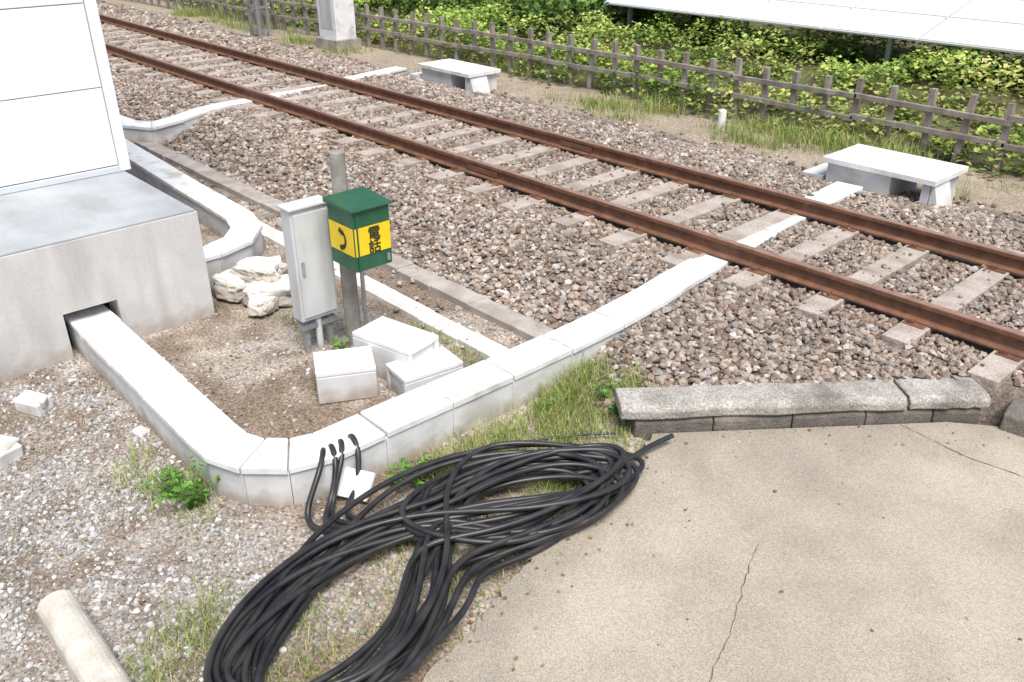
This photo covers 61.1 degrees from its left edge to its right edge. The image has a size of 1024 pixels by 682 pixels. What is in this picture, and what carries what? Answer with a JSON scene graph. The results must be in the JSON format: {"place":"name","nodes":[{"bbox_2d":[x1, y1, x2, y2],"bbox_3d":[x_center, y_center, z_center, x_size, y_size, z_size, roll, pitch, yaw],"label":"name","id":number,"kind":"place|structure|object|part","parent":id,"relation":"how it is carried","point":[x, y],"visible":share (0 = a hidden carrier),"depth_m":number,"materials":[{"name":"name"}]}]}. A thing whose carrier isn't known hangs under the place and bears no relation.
{"place":"outdoors","nodes":[
{"label":"outdoors","id":0,"kind":"place"},
{"bbox_2d":[0,199,527,681],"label":"gravel","id":1,"kind":"structure","parent":0,"point":[26,543],"depth_m":4.67,"materials":[{"name":"grey gravel"}]},
{"bbox_2d":[0,0,1023,681],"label":"ground","id":2,"kind":"structure","parent":0,"point":[246,402],"depth_m":5.91,"materials":[{"name":"soil"}]},
{"bbox_2d":[0,434,23,467],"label":"concrete fragment","id":3,"kind":"object","parent":2,"relation":"on","point":[11,449],"visible":1,"depth_m":5.28,"materials":[{"name":"white concrete"}]},
{"bbox_2d":[13,390,53,416],"bbox_3d":[-3.183,0.414,5.785,0.219,0.110,0.130,12,36,15],"label":"concrete fragment","id":4,"kind":"object","parent":2,"relation":"on","point":[30,402],"visible":1,"depth_m":5.74,"materials":[{"name":"white concrete"}]},
{"bbox_2d":[37,589,131,681],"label":"pipe","id":5,"kind":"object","parent":2,"relation":"on","point":[81,647],"depth_m":3.86,"materials":[{"name":"beige concrete"}]},
{"bbox_2d":[0,211,214,381],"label":"pedestal","id":6,"kind":"object","parent":2,"relation":"on","point":[146,278],"visible":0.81,"depth_m":6.37,"materials":[{"name":"concrete"}]},
{"bbox_2d":[0,3,125,186],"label":"panel seams","id":7,"kind":"object","parent":6,"relation":"on","point":[53,93],"visible":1,"depth_m":6.98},
{"bbox_2d":[0,0,130,194],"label":"wall panels","id":8,"kind":"object","parent":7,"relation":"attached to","point":[58,49],"visible":1,"depth_m":7.03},
{"bbox_2d":[63,302,110,346],"bbox_3d":[-3.244,-0.136,6.622,0.380,0.405,0.006,-23,36,-37],"label":"duct opening","id":9,"kind":"object","parent":6,"relation":"attached to","point":[107,304],"depth_m":6.58,"materials":[{"name":"black"}]},
{"bbox_2d":[0,171,194,256],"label":"ledge slabs","id":10,"kind":"structure","parent":6,"relation":"on","point":[35,218],"depth_m":6.69,"materials":[{"name":"grey concrete"}]},
{"bbox_2d":[132,426,149,439],"bbox_3d":[-2.359,0.586,5.527,0.108,0.055,0.070,22,40,29],"label":"concrete fragment","id":11,"kind":"object","parent":2,"relation":"on","point":[140,432],"visible":1,"depth_m":5.50,"materials":[{"name":"white concrete"}]},
{"bbox_2d":[139,466,189,496],"bbox_3d":[-1.971,0.840,4.940,0.263,0.195,0.227,-23,36,-37],"label":"weed plant","id":12,"kind":"object","parent":2,"relation":"on","point":[162,486],"visible":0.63,"depth_m":4.96,"materials":[{"name":"green plant"}]},
{"bbox_2d":[160,463,191,480],"bbox_3d":[-1.964,0.784,5.109,0.195,0.126,0.151,0,28,0],"label":"weed plant","id":13,"kind":"object","parent":2,"relation":"on","point":[169,472],"visible":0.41,"depth_m":5.10,"materials":[{"name":"green plant"}]},
{"bbox_2d":[157,454,219,509],"bbox_3d":[-1.812,0.833,4.849,0.286,0.280,0.313,6,28,11],"label":"weed plant","id":14,"kind":"object","parent":2,"relation":"on","point":[195,494],"visible":0.97,"depth_m":4.88,"materials":[{"name":"green plant"}]},
{"bbox_2d":[125,139,263,284],"bbox_3d":[-4.053,-1.858,9.989,0.957,0.324,6.228,-16,32,-27],"label":"cable duct","id":15,"kind":"object","parent":2,"relation":"on","point":[237,228],"visible":0.69,"depth_m":8.72,"materials":[{"name":"concrete"}]},
{"bbox_2d":[211,268,245,302],"bbox_3d":[-2.334,-0.492,7.359,0.456,0.201,0.347,17,29,25],"label":"rock","id":16,"kind":"object","parent":2,"relation":"on","point":[226,285],"visible":0.64,"depth_m":7.24,"materials":[{"name":"stone"}]},
{"bbox_2d":[246,0,271,37],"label":"lattice mast","id":17,"kind":"object","parent":2,"relation":"on","point":[256,6],"visible":0.84,"depth_m":19.41,"materials":[{"name":"grey metal"}]},
{"bbox_2d":[247,296,278,315],"bbox_3d":[-2.040,-0.304,7.093,0.224,0.132,0.284,6,21,22],"label":"rock","id":18,"kind":"object","parent":2,"relation":"on","point":[261,306],"visible":0.96,"depth_m":7.01,"materials":[{"name":"stone"}]},
{"bbox_2d":[120,66,406,143],"bbox_3d":[-4.470,-4.192,14.414,5.459,0.342,4.313,-23,36,-37],"label":"cable duct","id":19,"kind":"object","parent":2,"relation":"on","point":[163,130],"visible":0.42,"depth_m":11.90,"materials":[{"name":"concrete"}]},
{"bbox_2d":[241,255,287,274],"bbox_3d":[-2.204,-0.630,7.633,0.480,0.190,0.346,-7,32,-1],"label":"rock","id":20,"kind":"object","parent":2,"relation":"on","point":[283,269],"visible":0.2,"depth_m":7.64,"materials":[{"name":"stone"}]},
{"bbox_2d":[229,257,280,283],"bbox_3d":[-2.141,-0.595,7.315,0.494,0.163,0.323,15,29,33],"label":"rock","id":21,"kind":"object","parent":20,"relation":"on","point":[250,270],"visible":0.93,"depth_m":7.21,"materials":[{"name":"stone"}]},
{"bbox_2d":[242,274,291,306],"bbox_3d":[-1.997,-0.434,7.253,0.517,0.198,0.356,-3,28,-10],"label":"rock","id":22,"kind":"object","parent":2,"relation":"on","point":[280,289],"visible":0.52,"depth_m":7.14,"materials":[{"name":"stone"}]},
{"bbox_2d":[276,195,367,353],"bbox_3d":[-1.358,-0.436,6.339,0.481,1.200,0.301,-23,36,-37],"label":"electrical cabinet","id":23,"kind":"object","parent":2,"relation":"on","point":[308,247],"visible":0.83,"depth_m":6.22,"materials":[{"name":"metal"}]},
{"bbox_3d":[-1.456,-0.597,6.257,0.340,0.840,0.165,-23,36,-37],"label":"door and lid","id":24,"kind":"part","parent":23,"relation":"part of","materials":[{"name":"paint"}]},
{"bbox_2d":[316,0,361,51],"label":"relay cabinet","id":25,"kind":"object","parent":2,"relation":"on","point":[336,20],"visible":0.73,"depth_m":17.77,"materials":[{"name":"metal"}]},
{"bbox_2d":[331,336,348,349],"bbox_3d":[-1.296,0.046,6.501,0.124,0.140,0.174,5,28,10],"label":"weed plant","id":26,"kind":"object","parent":2,"relation":"on","point":[337,346],"visible":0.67,"depth_m":6.50,"materials":[{"name":"green plant"}]},
{"bbox_2d":[134,141,553,339],"bbox_3d":[-2.809,-1.560,9.647,0.216,0.114,9.564,-23,36,-37],"label":"cable trough","id":27,"kind":"object","parent":2,"relation":"on","point":[504,317],"visible":0.49,"depth_m":7.68,"materials":[{"name":"concrete"}]},
{"bbox_2d":[329,149,360,345],"bbox_3d":[-1.207,-0.602,6.341,0.123,1.590,0.123,-23,36,-37],"label":"utility pole","id":28,"kind":"object","parent":2,"relation":"on","point":[347,275],"visible":0.51,"depth_m":6.37,"materials":[{"name":"grey concrete"}]},
{"bbox_2d":[322,187,392,272],"bbox_3d":[-1.095,-0.792,6.087,0.340,0.475,0.453,-23,36,-37],"label":"telephone box","id":29,"kind":"object","parent":28,"relation":"attached to","point":[359,228],"visible":1,"depth_m":5.95,"materials":[{"name":"green paint"}]},
{"bbox_2d":[313,346,377,403],"bbox_3d":[-1.150,0.231,5.992,0.400,0.240,0.320,-7,28,-13],"label":"duct segment","id":30,"kind":"object","parent":2,"relation":"on","point":[346,374],"visible":1,"depth_m":5.87,"materials":[{"name":"concrete"}]},
{"bbox_2d":[337,467,375,502],"bbox_3d":[-0.901,0.815,4.945,0.220,0.128,0.144,9,29,16],"label":"duct lid","id":31,"kind":"object","parent":2,"relation":"on","point":[362,482],"visible":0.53,"depth_m":4.93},
{"bbox_2d":[259,221,507,358],"bbox_3d":[-1.818,-0.745,8.111,0.191,0.099,5.664,-23,36,-37],"label":"cable trough","id":32,"kind":"object","parent":2,"relation":"on","point":[406,305],"visible":0.36,"depth_m":7.04,"materials":[{"name":"concrete"}]},
{"bbox_2d":[352,316,438,379],"bbox_3d":[-0.828,0.079,6.217,0.540,0.300,0.320,18,33,31],"label":"duct segment","id":33,"kind":"object","parent":2,"relation":"on","point":[387,340],"visible":0.7,"depth_m":6.11,"materials":[{"name":"concrete"}]},
{"bbox_2d":[386,464,405,489],"bbox_3d":[-0.674,0.793,5.062,0.136,0.165,0.187,4,28,8],"label":"weed plant","id":34,"kind":"object","parent":2,"relation":"on","point":[389,475],"visible":0.25,"depth_m":5.04,"materials":[{"name":"green plant"}]},
{"bbox_2d":[394,452,432,485],"bbox_3d":[-0.568,0.768,5.111,0.244,0.153,0.288,11,30,20],"label":"weed plant","id":35,"kind":"object","parent":2,"relation":"on","point":[418,480],"visible":0.51,"depth_m":5.10,"materials":[{"name":"green plant"}]},
{"bbox_2d":[386,346,462,394],"bbox_3d":[-0.604,0.236,6.026,0.460,0.200,0.280,-18,33,-30],"label":"duct segment","id":36,"kind":"object","parent":2,"relation":"on","point":[430,366],"visible":0.79,"depth_m":5.94,"materials":[{"name":"concrete"}]},
{"bbox_2d":[0,227,870,681],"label":"leaf litter","id":37,"kind":"object","parent":2,"relation":"on","point":[320,507],"visible":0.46,"depth_m":4.76,"materials":[{"name":"brown plant"}]},
{"bbox_2d":[203,433,673,681],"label":"cable coil","id":38,"kind":"object","parent":2,"relation":"on","point":[260,615],"visible":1,"depth_m":4.45,"materials":[{"name":"rubber"}]},
{"bbox_2d":[409,59,500,92],"bbox_3d":[-0.948,-4.466,14.721,0.700,0.403,1.695,-23,36,-37],"label":"cable pit cover","id":39,"kind":"object","parent":2,"relation":"on","point":[470,77],"visible":0.81,"depth_m":14.44,"materials":[{"name":"concrete"}]},
{"bbox_2d":[63,181,862,505],"bbox_3d":[0.312,-0.745,7.848,7.459,0.344,3.097,-23,36,-37],"label":"cable duct","id":40,"kind":"object","parent":2,"relation":"on","point":[179,413],"visible":0.81,"depth_m":5.51,"materials":[{"name":"concrete"}]},
{"bbox_2d":[391,432,619,483],"bbox_3d":[-0.066,0.673,5.322,1.527,0.035,0.186,-9,29,-17],"label":"loose wire","id":41,"kind":"object","parent":2,"relation":"on","point":[584,434],"visible":0.39,"depth_m":5.45,"materials":[{"name":"rubber"}]},
{"bbox_2d":[0,4,1023,681],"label":"grass","id":42,"kind":"structure","parent":2,"relation":"on","point":[570,392],"depth_m":5.68,"materials":[{"name":"green plant"}]},
{"bbox_2d":[534,389,557,408],"bbox_3d":[0.217,0.409,5.817,0.146,0.141,0.165,6,28,12],"label":"weed plant","id":43,"kind":"object","parent":2,"relation":"on","point":[549,403],"visible":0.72,"depth_m":5.78,"materials":[{"name":"green plant"}]},
{"bbox_2d":[97,0,1023,424],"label":"ballast","id":44,"kind":"structure","parent":2,"relation":"on","point":[159,100],"depth_m":8.40,"materials":[{"name":"gravel"}]},
{"bbox_2d":[593,379,616,399],"bbox_3d":[0.626,0.332,5.832,0.168,0.156,0.152,-23,36,-37],"label":"weed plant","id":45,"kind":"object","parent":44,"relation":"on","point":[605,389],"visible":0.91,"depth_m":5.81,"materials":[{"name":"green plant"}]},
{"bbox_2d":[99,14,1023,389],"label":"railway track","id":46,"kind":"structure","parent":2,"relation":"on","point":[1001,362],"depth_m":8.73,"materials":[{"name":"grey concrete"}]},
{"bbox_2d":[130,0,1023,172],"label":"wooden fence","id":47,"kind":"object","parent":2,"relation":"on","point":[962,136],"visible":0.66,"depth_m":13.30,"materials":[{"name":"brown wood"}]},
{"bbox_2d":[169,0,1023,182],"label":"undergrowth","id":48,"kind":"object","parent":2,"relation":"on","point":[837,68],"visible":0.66,"depth_m":14.57,"materials":[{"name":"green plant"}]},
{"bbox_2d":[608,397,618,418],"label":"weed plant","id":49,"kind":"object","parent":2,"relation":"on","point":[615,407],"visible":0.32,"depth_m":5.67,"materials":[{"name":"green plant"}]},
{"bbox_2d":[354,0,1023,93],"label":"hedge","id":50,"kind":"object","parent":2,"relation":"on","point":[555,8],"visible":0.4,"depth_m":18.09,"materials":[{"name":"green plant"}]},
{"bbox_2d":[717,109,726,129],"bbox_3d":[2.930,-3.058,12.129,0.116,0.360,0.116,-23,36,-37],"label":"marker post","id":51,"kind":"object","parent":2,"relation":"on","point":[722,114],"visible":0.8,"depth_m":12.06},
{"bbox_2d":[603,0,1023,72],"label":"solar panel array","id":52,"kind":"object","parent":2,"relation":"on","point":[995,25],"visible":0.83,"depth_m":14.55,"materials":[{"name":"white glass"}]},
{"bbox_2d":[615,377,1023,440],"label":"concrete curb","id":53,"kind":"structure","parent":2,"relation":"on","point":[730,407],"depth_m":5.52,"materials":[{"name":"grey concrete"}]},
{"bbox_2d":[802,144,968,205],"bbox_3d":[4.116,-1.791,9.593,0.800,0.433,1.605,-23,36,-37],"label":"cable pit cover","id":54,"kind":"object","parent":2,"relation":"on","point":[876,169],"visible":0.78,"depth_m":9.36,"materials":[{"name":"concrete"}]},
{"bbox_2d":[422,422,1023,681],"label":"road","id":55,"kind":"structure","parent":0,"point":[849,582],"depth_m":4.37,"materials":[{"name":"beige concrete"}]},
{"bbox_2d":[445,424,1021,681],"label":"grit","id":56,"kind":"object","parent":55,"relation":"on","point":[654,556],"visible":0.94,"depth_m":4.68,"materials":[{"name":"stone"}]}
]}

